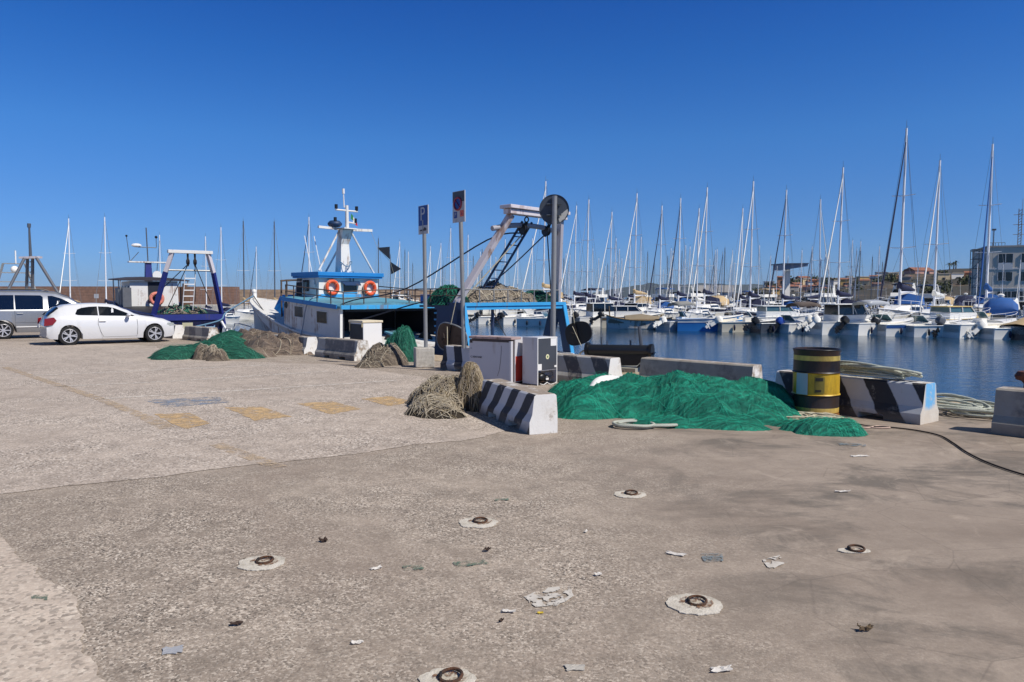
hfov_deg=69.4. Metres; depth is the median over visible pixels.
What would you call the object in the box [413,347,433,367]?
concrete block
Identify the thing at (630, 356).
roller boat
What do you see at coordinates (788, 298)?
sailing yacht
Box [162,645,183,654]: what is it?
paper scrap
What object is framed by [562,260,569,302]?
sailing yacht
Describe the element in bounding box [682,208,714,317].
sailing yacht
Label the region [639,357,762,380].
concrete barrier
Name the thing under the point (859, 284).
sailing yacht
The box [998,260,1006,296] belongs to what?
sailing yacht
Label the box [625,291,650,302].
motor yacht
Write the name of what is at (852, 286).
scrub tree
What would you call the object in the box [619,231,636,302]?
sailing yacht
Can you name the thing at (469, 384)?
fishing net
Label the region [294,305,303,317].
window
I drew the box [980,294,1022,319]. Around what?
motor yacht
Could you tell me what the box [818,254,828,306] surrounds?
sailing yacht
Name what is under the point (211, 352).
fishing net
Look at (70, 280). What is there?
sailing yacht
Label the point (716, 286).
sailing yacht
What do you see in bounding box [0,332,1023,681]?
quay ground
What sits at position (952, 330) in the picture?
motorboat
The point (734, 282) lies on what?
sailing yacht
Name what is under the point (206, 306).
sailing yacht
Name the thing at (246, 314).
sailing yacht
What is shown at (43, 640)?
concrete strip
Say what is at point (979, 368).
sea water
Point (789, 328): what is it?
motorboat
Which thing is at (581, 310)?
sailing yacht
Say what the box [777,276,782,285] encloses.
house
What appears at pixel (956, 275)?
house
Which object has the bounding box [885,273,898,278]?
scrub tree
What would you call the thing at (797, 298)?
motor yacht
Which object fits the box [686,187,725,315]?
sailing yacht
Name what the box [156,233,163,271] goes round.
sailing yacht
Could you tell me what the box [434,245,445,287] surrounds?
sailing yacht
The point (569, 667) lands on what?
paper scrap
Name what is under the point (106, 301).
sailing yacht
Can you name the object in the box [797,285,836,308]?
motor yacht
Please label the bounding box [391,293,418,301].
motor yacht
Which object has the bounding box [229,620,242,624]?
dry leaf
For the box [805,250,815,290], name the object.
sailing yacht
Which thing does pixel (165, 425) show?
beige edge marking
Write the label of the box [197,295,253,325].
mooring rope
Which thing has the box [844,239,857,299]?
sailing yacht
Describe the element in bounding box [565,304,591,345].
trawl door
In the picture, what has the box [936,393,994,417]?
rope coil
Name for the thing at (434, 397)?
fishing net
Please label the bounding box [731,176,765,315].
sailing yacht
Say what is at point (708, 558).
blue paint smear
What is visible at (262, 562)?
mooring ring
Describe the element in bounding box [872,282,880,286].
house
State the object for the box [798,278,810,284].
house
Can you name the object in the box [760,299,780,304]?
motor yacht
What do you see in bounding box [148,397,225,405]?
blue bay marking
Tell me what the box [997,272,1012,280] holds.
window
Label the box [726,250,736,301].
sailing yacht
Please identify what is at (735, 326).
motorboat
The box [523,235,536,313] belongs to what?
sailing yacht
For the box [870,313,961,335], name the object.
motorboat
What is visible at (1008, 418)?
concrete barrier
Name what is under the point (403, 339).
fishing net
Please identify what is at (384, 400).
yellow hatch marking
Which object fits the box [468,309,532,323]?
motorboat
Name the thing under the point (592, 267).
sailing yacht
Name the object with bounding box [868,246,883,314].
sailing yacht
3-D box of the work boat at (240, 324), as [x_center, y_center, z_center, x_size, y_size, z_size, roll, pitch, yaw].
[-13.772,0.138,33.755,4.943,2.028,2.180,3,5,44]
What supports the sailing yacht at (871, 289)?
on the sea water
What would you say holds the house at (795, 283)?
on the hillside terrain at (929, 279)
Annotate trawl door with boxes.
[437,300,467,350]
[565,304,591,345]
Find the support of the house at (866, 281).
on the hillside terrain at (929, 279)
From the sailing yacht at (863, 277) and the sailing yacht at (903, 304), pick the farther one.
the sailing yacht at (863, 277)
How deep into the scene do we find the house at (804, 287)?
256.64 m
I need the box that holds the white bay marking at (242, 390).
[103,380,395,398]
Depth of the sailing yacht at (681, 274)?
152.46 m
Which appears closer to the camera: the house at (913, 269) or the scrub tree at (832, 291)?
the scrub tree at (832, 291)
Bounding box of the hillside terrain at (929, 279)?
[732,268,971,307]
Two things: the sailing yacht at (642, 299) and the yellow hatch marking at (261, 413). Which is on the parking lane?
the yellow hatch marking at (261, 413)
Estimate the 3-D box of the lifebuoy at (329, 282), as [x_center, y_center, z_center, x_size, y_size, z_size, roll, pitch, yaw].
[-6.776,-2.021,27.890,0.168,0.606,0.641,3,5,43]
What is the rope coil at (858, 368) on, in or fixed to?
on the concrete barrier at (905, 401)
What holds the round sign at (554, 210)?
on the quay ground at (146, 570)
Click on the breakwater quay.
(216, 306)
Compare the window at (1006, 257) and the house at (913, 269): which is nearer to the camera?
the window at (1006, 257)
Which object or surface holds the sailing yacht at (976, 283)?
on the sea water
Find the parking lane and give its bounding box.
[0,341,510,493]
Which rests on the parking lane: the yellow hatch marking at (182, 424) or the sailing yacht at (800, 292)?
the yellow hatch marking at (182, 424)
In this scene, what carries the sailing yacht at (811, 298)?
on the sea water
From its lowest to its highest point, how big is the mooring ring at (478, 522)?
0.026 m
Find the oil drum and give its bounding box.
[791,347,841,414]
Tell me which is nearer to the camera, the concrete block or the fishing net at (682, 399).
the fishing net at (682, 399)
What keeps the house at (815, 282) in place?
on the hillside terrain at (929, 279)
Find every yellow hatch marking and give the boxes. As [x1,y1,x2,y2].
[154,413,207,428]
[228,407,290,419]
[298,401,359,413]
[363,396,405,405]
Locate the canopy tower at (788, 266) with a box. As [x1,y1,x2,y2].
[771,263,808,295]
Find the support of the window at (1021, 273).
in the harbour building
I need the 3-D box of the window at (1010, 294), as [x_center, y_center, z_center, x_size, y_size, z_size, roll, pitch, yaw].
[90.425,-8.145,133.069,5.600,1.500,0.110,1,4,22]
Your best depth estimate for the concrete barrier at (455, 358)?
15.74 m
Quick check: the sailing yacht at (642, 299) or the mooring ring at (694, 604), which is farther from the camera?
the sailing yacht at (642, 299)
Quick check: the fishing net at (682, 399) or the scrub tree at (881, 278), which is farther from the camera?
the scrub tree at (881, 278)
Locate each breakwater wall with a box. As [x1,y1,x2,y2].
[0,286,239,304]
[240,289,434,303]
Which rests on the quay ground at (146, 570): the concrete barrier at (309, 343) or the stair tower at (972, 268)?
the concrete barrier at (309, 343)
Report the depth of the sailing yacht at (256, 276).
103.58 m
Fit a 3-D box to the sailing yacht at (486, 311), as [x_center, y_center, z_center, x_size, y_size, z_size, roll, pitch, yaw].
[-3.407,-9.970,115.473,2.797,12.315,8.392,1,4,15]
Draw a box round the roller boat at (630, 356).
[579,326,655,372]
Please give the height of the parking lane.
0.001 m
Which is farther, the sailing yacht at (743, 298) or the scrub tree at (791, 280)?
the scrub tree at (791, 280)
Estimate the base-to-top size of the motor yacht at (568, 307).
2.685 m
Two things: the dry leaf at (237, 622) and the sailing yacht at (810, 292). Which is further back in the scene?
the sailing yacht at (810, 292)
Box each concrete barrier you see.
[163,324,183,338]
[182,326,218,340]
[274,334,317,353]
[315,337,368,360]
[440,345,468,370]
[479,379,557,434]
[557,353,621,381]
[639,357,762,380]
[775,370,938,424]
[991,386,1023,437]
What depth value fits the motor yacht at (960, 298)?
94.28 m
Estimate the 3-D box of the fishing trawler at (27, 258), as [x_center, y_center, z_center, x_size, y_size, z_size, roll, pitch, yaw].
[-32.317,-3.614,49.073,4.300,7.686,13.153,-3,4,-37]
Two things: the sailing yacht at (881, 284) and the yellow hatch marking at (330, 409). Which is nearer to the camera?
the yellow hatch marking at (330, 409)
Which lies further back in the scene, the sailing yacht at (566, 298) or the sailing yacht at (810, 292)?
the sailing yacht at (566, 298)
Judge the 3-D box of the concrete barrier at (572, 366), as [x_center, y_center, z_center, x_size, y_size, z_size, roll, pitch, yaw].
[1.071,0.499,13.747,0.500,0.500,2.120,-3,5,-44]
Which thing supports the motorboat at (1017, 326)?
on the sea water
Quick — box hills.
[592,283,762,296]
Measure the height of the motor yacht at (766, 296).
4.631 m
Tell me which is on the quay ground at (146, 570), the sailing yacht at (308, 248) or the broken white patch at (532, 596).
the broken white patch at (532, 596)
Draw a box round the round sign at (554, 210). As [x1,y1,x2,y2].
[539,194,568,336]
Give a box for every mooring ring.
[237,555,284,570]
[418,667,476,681]
[459,517,497,527]
[614,489,646,497]
[666,593,722,615]
[837,544,870,552]
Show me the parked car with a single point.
(92, 320)
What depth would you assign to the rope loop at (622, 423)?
8.77 m
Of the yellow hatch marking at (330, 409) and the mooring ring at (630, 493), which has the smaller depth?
the mooring ring at (630, 493)
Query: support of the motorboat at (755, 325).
on the sea water
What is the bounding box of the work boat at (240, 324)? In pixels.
[225,323,251,330]
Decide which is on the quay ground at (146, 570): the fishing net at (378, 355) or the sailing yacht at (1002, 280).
the fishing net at (378, 355)
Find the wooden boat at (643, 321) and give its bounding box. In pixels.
[605,306,672,328]
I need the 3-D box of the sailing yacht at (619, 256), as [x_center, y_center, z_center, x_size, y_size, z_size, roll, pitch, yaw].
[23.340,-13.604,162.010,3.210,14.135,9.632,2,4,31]
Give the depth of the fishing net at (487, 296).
22.56 m
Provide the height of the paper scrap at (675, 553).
0.013 m
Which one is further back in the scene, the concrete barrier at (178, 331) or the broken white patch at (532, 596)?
the concrete barrier at (178, 331)
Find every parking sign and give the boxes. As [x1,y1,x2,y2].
[418,205,428,346]
[452,190,465,347]
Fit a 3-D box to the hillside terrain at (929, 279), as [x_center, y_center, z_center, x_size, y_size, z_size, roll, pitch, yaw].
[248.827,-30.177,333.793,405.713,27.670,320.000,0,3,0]
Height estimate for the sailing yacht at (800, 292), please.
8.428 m
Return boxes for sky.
[0,0,1023,296]
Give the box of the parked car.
[37,303,173,344]
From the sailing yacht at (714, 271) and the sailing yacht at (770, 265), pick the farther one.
the sailing yacht at (714, 271)
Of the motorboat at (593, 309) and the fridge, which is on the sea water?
the motorboat at (593, 309)
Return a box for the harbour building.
[971,204,1023,300]
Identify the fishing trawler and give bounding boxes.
[0,223,59,322]
[108,228,227,332]
[249,189,574,354]
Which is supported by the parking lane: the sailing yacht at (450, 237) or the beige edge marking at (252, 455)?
the beige edge marking at (252, 455)
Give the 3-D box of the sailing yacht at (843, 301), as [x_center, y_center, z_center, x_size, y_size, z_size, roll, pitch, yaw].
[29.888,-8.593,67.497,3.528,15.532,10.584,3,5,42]
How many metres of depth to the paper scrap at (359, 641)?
3.35 m
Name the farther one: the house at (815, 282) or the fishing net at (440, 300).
the house at (815, 282)
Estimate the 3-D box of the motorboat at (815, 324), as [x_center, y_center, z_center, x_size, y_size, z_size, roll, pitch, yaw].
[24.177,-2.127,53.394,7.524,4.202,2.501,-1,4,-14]
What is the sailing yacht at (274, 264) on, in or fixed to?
on the sea water
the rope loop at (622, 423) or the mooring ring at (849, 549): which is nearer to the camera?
the mooring ring at (849, 549)
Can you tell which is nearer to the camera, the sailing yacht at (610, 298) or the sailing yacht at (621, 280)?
the sailing yacht at (610, 298)
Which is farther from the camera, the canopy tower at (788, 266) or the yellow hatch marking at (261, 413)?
the canopy tower at (788, 266)
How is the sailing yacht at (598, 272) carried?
on the sea water
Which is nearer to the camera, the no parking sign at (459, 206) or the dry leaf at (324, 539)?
the dry leaf at (324, 539)
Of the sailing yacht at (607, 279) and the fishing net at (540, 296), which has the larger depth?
the sailing yacht at (607, 279)
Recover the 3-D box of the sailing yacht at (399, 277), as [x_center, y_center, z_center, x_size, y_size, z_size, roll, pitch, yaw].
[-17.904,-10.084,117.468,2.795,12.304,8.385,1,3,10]
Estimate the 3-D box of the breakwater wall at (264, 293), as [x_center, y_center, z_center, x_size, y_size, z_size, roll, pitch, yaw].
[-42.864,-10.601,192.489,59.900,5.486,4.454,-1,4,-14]
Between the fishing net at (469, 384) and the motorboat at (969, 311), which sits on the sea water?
the motorboat at (969, 311)
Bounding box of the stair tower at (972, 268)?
[969,249,982,295]
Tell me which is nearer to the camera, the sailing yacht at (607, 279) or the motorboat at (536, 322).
the motorboat at (536, 322)
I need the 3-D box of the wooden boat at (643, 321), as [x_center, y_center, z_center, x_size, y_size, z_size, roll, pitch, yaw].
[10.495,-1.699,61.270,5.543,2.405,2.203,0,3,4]
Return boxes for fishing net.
[148,330,266,359]
[157,303,206,313]
[192,342,229,360]
[238,328,313,356]
[354,343,409,367]
[385,325,416,361]
[404,373,467,418]
[427,284,469,304]
[455,361,483,411]
[467,280,536,302]
[525,289,550,301]
[547,372,610,401]
[557,370,800,430]
[769,416,867,436]
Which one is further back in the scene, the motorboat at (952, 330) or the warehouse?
the warehouse
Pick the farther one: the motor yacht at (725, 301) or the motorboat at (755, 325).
the motor yacht at (725, 301)
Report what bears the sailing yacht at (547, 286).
on the sea water
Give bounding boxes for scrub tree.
[790,276,802,282]
[820,287,847,298]
[847,283,864,290]
[870,276,886,281]
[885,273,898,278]
[885,275,898,281]
[911,281,930,287]
[923,283,948,293]
[937,279,956,287]
[937,281,956,291]
[955,275,970,283]
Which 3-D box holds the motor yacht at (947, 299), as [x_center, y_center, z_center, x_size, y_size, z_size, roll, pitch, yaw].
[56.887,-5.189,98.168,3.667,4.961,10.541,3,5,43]
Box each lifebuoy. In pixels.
[149,292,164,304]
[325,279,339,294]
[363,281,376,295]
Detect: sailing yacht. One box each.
[59,215,81,302]
[95,213,114,304]
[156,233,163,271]
[198,235,215,308]
[211,227,239,324]
[232,221,253,320]
[248,249,262,308]
[266,222,283,299]
[301,217,315,271]
[375,238,384,293]
[387,254,395,297]
[392,241,406,299]
[400,252,410,299]
[404,252,413,300]
[410,263,416,301]
[427,243,434,287]
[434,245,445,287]
[444,225,456,283]
[464,238,479,314]
[482,256,495,313]
[495,239,517,314]
[513,250,522,313]
[519,181,572,312]
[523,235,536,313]
[561,206,589,306]
[561,256,571,301]
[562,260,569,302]
[565,257,575,300]
[569,198,602,315]
[585,249,597,293]
[594,260,601,292]
[595,212,623,305]
[604,264,609,300]
[606,242,623,302]
[614,247,625,300]
[616,193,656,310]
[616,261,624,302]
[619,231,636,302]
[633,237,652,304]
[641,252,652,304]
[644,206,678,318]
[664,196,690,316]
[666,252,674,293]
[666,254,676,302]
[676,254,685,289]
[680,245,689,292]
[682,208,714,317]
[683,249,694,289]
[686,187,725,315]
[705,262,712,294]
[709,248,718,293]
[711,249,720,291]
[717,253,725,294]
[718,250,729,297]
[726,208,749,315]
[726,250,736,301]
[730,264,737,302]
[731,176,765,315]
[753,243,762,299]
[763,256,775,302]
[766,185,803,313]
[794,249,805,310]
[800,195,833,312]
[800,247,815,311]
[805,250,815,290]
[814,167,866,319]
[815,261,825,301]
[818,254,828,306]
[822,253,833,303]
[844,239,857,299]
[851,241,869,311]
[851,249,860,298]
[852,249,869,309]
[865,257,876,317]
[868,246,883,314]
[870,126,932,318]
[877,262,885,307]
[911,160,953,317]
[962,142,1007,310]
[971,263,980,301]
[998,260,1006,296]
[1013,260,1023,300]
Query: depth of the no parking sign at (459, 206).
15.24 m
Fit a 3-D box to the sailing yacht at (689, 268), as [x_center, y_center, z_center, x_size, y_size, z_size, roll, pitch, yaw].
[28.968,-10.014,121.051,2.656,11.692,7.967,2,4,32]
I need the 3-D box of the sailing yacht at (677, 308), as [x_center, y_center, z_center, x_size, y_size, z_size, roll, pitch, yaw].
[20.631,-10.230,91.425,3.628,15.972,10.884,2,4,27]
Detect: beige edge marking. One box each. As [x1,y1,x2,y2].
[4,367,152,418]
[141,417,173,428]
[215,442,285,465]
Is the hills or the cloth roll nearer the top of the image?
the hills
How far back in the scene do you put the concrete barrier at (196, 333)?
26.11 m
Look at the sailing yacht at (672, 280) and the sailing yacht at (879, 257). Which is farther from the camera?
the sailing yacht at (672, 280)
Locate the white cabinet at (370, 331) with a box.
[348,320,382,348]
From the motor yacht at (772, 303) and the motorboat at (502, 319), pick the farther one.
the motor yacht at (772, 303)
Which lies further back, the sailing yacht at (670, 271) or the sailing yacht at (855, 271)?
the sailing yacht at (670, 271)
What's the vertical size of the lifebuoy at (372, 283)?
0.606 m
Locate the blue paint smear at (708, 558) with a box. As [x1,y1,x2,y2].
[703,553,723,560]
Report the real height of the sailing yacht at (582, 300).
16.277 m
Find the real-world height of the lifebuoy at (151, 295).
0.840 m
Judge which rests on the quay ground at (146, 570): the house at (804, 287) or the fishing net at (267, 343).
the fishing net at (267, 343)
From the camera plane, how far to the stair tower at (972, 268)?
136.09 m
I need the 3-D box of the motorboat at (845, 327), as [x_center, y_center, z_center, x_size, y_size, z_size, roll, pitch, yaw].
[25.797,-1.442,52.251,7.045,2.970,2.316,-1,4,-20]
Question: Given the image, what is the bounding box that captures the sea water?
[214,297,1023,401]
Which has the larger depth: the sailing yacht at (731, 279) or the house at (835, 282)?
the house at (835, 282)
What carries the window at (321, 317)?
in the fishing trawler at (311, 307)
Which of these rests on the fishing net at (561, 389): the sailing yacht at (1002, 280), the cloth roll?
the cloth roll
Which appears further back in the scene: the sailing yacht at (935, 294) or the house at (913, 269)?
the house at (913, 269)
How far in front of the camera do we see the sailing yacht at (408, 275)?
123.52 m
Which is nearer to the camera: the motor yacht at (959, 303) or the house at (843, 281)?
the motor yacht at (959, 303)
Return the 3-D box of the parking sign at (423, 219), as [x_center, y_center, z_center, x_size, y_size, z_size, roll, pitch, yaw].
[-1.934,-1.418,16.454,0.103,3.164,0.400,-3,4,-38]
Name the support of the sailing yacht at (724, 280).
on the sea water
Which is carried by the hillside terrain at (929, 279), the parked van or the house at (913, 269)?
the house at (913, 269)
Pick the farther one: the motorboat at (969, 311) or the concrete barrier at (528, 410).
the motorboat at (969, 311)
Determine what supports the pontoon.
on the sea water
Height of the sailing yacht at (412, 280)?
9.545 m
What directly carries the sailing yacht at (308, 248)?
on the sea water
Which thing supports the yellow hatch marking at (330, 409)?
on the parking lane
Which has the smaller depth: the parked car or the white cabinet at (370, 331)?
the white cabinet at (370, 331)
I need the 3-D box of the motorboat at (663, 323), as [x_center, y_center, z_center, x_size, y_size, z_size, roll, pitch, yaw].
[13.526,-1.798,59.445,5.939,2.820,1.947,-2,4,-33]
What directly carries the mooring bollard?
on the quay coping
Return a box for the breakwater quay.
[191,304,251,309]
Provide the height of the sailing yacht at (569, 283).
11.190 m
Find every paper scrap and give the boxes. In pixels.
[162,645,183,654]
[351,639,363,643]
[500,609,515,611]
[563,664,584,670]
[666,550,685,555]
[710,665,732,671]
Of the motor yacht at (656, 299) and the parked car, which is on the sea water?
the motor yacht at (656, 299)
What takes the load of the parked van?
on the quay ground at (146, 570)
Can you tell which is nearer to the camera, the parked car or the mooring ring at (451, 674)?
the mooring ring at (451, 674)
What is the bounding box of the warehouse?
[698,285,733,300]
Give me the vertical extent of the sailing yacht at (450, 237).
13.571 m
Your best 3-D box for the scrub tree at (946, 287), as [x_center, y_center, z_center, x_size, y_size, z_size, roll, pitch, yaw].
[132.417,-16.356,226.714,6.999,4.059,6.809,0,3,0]
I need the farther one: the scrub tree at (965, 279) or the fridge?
the scrub tree at (965, 279)
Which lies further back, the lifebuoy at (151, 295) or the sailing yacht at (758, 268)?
the sailing yacht at (758, 268)
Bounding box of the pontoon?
[468,314,675,319]
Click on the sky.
(183, 121)
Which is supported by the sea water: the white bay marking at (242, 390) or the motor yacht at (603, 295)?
the motor yacht at (603, 295)
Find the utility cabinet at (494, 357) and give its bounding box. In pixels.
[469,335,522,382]
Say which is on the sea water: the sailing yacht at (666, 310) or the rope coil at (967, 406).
the sailing yacht at (666, 310)
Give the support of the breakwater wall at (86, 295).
in the sea water
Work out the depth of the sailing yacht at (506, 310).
111.32 m
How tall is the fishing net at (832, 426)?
0.209 m
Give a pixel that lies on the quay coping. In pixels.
(438, 357)
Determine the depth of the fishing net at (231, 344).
18.80 m
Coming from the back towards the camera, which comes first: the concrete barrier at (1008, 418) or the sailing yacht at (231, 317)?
the sailing yacht at (231, 317)
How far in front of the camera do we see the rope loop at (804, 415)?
9.34 m
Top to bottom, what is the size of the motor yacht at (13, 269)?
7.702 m
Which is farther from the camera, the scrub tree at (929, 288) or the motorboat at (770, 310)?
the scrub tree at (929, 288)
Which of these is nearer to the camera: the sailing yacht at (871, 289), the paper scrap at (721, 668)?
the paper scrap at (721, 668)
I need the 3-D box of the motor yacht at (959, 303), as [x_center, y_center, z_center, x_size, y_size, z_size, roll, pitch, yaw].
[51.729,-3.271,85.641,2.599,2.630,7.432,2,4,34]
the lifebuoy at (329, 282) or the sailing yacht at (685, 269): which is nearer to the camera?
the lifebuoy at (329, 282)
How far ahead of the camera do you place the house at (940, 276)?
283.04 m
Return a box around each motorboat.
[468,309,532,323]
[489,309,548,324]
[516,311,571,326]
[572,286,614,326]
[589,290,663,327]
[653,301,705,330]
[676,309,743,330]
[705,311,783,331]
[742,313,817,332]
[743,293,817,319]
[769,301,822,333]
[796,288,890,334]
[834,300,913,335]
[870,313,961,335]
[905,313,978,336]
[914,291,990,321]
[931,311,1017,337]
[966,318,1020,338]
[999,317,1023,339]
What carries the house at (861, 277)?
on the hillside terrain at (929, 279)
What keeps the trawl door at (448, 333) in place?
hanging from the fishing trawler at (311, 307)
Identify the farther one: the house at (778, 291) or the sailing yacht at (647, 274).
the house at (778, 291)
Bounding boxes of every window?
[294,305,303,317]
[316,310,327,324]
[996,292,1023,299]
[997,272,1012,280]
[998,254,1013,262]
[1020,272,1023,280]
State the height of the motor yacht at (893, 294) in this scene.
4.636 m
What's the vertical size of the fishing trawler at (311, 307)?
7.311 m
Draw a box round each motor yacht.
[0,251,35,288]
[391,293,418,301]
[534,305,576,315]
[567,288,606,303]
[616,292,649,313]
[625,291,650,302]
[650,288,677,305]
[674,286,703,303]
[712,286,735,315]
[747,288,776,302]
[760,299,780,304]
[779,291,802,302]
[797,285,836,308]
[885,283,917,305]
[916,284,947,305]
[944,288,954,305]
[953,291,975,305]
[953,301,965,305]
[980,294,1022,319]
[1018,296,1023,315]
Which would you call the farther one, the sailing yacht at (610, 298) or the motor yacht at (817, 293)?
the motor yacht at (817, 293)
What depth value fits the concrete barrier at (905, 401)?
9.43 m
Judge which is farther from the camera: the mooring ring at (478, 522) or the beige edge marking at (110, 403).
the beige edge marking at (110, 403)
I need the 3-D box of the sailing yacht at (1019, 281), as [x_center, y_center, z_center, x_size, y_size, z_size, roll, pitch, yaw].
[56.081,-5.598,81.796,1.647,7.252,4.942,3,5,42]
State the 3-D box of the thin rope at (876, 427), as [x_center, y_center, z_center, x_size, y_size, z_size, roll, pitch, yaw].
[4.242,1.021,9.012,0.567,0.016,0.440,0,3,0]
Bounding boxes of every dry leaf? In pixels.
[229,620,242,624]
[319,536,327,541]
[857,623,873,630]
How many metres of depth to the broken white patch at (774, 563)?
4.35 m
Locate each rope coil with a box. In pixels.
[840,360,922,379]
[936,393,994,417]
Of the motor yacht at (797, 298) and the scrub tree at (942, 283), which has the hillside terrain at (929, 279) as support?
the scrub tree at (942, 283)
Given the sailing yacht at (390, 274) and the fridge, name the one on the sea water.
the sailing yacht at (390, 274)
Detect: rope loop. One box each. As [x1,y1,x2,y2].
[612,419,677,428]
[786,411,843,418]
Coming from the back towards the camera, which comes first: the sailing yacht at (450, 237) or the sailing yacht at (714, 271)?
the sailing yacht at (714, 271)
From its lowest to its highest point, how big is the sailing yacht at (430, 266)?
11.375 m
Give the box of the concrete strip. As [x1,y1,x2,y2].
[0,541,96,681]
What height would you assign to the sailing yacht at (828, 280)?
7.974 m
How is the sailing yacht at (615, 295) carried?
on the sea water
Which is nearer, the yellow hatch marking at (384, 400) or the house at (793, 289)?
the yellow hatch marking at (384, 400)
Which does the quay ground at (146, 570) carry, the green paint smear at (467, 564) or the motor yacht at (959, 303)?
the green paint smear at (467, 564)
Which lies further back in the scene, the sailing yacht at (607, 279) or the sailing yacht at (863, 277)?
the sailing yacht at (607, 279)
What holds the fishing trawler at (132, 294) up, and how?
on the sea water
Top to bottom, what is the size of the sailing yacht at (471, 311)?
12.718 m
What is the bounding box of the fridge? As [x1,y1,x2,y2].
[522,336,556,385]
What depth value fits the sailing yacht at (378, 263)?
111.48 m
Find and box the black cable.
[861,424,1023,474]
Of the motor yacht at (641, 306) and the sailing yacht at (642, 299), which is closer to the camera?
the motor yacht at (641, 306)
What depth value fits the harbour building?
133.59 m
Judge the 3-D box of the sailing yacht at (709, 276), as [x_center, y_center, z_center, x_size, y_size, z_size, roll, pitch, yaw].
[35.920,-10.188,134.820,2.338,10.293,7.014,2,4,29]
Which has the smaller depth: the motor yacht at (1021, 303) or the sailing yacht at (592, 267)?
the motor yacht at (1021, 303)
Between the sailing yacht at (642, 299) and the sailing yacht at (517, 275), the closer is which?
the sailing yacht at (642, 299)
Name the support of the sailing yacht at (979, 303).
on the sea water
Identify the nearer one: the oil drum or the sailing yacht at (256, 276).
the oil drum
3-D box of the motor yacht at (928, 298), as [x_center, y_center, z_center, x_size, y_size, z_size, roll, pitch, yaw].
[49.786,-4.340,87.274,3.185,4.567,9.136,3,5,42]
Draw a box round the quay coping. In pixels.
[434,355,992,407]
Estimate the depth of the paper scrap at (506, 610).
3.68 m
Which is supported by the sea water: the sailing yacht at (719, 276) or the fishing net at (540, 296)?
the sailing yacht at (719, 276)
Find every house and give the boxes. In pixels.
[770,288,779,294]
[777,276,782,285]
[790,282,802,287]
[790,285,798,291]
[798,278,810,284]
[803,285,813,290]
[809,279,818,284]
[830,280,837,284]
[840,278,848,284]
[856,276,869,282]
[858,279,869,284]
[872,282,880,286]
[902,276,911,280]
[904,267,933,274]
[936,273,950,279]
[950,273,964,278]
[963,271,971,277]
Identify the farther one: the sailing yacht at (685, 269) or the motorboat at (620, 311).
the sailing yacht at (685, 269)
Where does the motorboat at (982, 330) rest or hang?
on the sea water
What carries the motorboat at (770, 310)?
on the sea water
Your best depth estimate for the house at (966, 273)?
283.57 m
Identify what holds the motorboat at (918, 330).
on the sea water
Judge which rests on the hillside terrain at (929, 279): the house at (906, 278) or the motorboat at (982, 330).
the house at (906, 278)
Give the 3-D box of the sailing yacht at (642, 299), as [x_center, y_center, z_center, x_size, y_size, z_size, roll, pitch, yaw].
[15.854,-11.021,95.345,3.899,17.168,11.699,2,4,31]
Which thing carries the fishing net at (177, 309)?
on the fishing trawler at (132, 294)
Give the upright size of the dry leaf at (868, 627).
0.030 m
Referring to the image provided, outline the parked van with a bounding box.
[0,289,77,338]
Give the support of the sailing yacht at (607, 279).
on the sea water
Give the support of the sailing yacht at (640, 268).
on the sea water
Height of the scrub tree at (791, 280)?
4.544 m
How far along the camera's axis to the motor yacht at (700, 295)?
104.23 m
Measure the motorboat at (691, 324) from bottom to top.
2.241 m
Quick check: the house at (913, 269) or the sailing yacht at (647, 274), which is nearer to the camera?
the sailing yacht at (647, 274)
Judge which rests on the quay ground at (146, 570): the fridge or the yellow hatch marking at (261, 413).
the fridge
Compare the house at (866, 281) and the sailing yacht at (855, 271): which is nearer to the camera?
the sailing yacht at (855, 271)
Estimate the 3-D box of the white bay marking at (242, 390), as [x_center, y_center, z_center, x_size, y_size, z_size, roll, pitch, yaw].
[-4.215,0.811,12.586,4.831,0.001,0.168,-2,4,-31]
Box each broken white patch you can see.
[526,587,572,607]
[763,555,785,567]
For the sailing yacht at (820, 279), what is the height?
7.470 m
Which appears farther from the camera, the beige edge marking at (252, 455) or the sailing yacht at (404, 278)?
the sailing yacht at (404, 278)
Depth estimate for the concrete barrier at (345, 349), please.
18.56 m
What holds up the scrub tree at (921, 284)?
on the hillside terrain at (929, 279)
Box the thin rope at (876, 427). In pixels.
[861,425,890,428]
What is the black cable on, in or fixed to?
on the quay ground at (146, 570)
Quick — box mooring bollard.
[1014,371,1023,387]
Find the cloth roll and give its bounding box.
[590,375,619,385]
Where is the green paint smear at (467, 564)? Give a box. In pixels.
[453,560,487,565]

